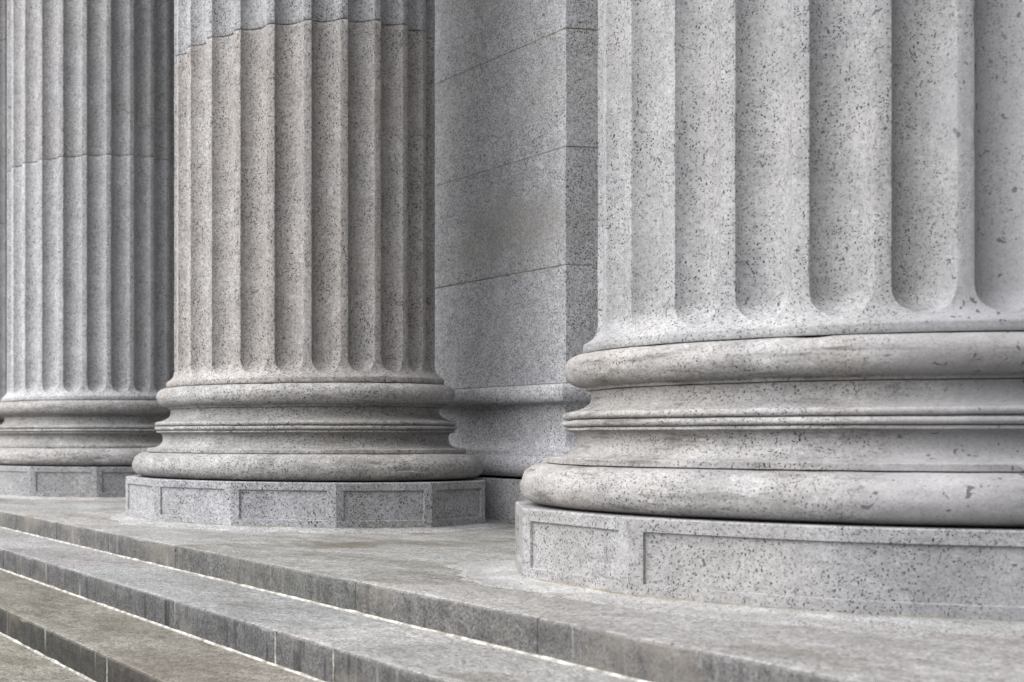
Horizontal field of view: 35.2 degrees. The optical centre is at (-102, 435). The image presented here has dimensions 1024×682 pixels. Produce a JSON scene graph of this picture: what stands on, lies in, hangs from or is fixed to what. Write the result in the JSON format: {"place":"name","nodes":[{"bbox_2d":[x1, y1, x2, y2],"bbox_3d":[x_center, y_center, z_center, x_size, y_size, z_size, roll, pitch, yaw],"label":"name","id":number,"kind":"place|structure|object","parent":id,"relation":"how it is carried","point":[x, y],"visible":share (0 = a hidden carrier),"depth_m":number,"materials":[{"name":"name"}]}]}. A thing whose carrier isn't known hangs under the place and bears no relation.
{"place":"outdoors","nodes":[
{"label":"outdoors","id":0,"kind":"place"},
{"bbox_2d":[0,498,1023,681],"bbox_3d":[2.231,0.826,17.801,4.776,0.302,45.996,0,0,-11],"label":"platform","id":1,"kind":"structure","parent":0,"point":[410,578],"depth_m":5.50,"materials":[{"name":"stone"}]},
{"bbox_2d":[0,0,6,424],"bbox_3d":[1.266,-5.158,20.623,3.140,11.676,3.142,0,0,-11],"label":"fluted column","id":2,"kind":"structure","parent":1,"relation":"on","point":[3,197],"depth_m":19.70,"materials":[{"name":"stone"}]},
{"bbox_2d":[0,0,174,499],"bbox_3d":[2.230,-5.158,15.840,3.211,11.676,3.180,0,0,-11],"label":"fluted column","id":3,"kind":"structure","parent":1,"relation":"on","point":[90,228],"depth_m":14.96,"materials":[{"name":"stone"}]},
{"bbox_2d":[109,0,510,532],"bbox_3d":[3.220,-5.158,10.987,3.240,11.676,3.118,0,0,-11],"label":"fluted column","id":4,"kind":"structure","parent":1,"relation":"on","point":[306,390],"depth_m":10.13,"materials":[{"name":"stone"}]},
{"bbox_2d":[435,0,597,522],"bbox_3d":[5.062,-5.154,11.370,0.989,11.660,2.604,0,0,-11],"label":"pilaster","id":5,"kind":"object","parent":1,"relation":"on","point":[516,204],"visible":0.38,"depth_m":10.77,"materials":[{"name":"stone"}]},
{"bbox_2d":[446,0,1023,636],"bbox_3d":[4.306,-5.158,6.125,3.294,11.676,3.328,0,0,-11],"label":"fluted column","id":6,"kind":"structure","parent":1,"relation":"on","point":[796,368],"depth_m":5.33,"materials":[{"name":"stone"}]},
{"label":"ground","id":7,"kind":"structure","parent":0,"visible":0},
{"bbox_2d":[0,526,650,681],"bbox_3d":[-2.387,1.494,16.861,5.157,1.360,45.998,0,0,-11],"label":"stone staircase","id":8,"kind":"structure","parent":7,"relation":"on","point":[70,612],"depth_m":6.38,"materials":[{"name":"stone"}]}
]}

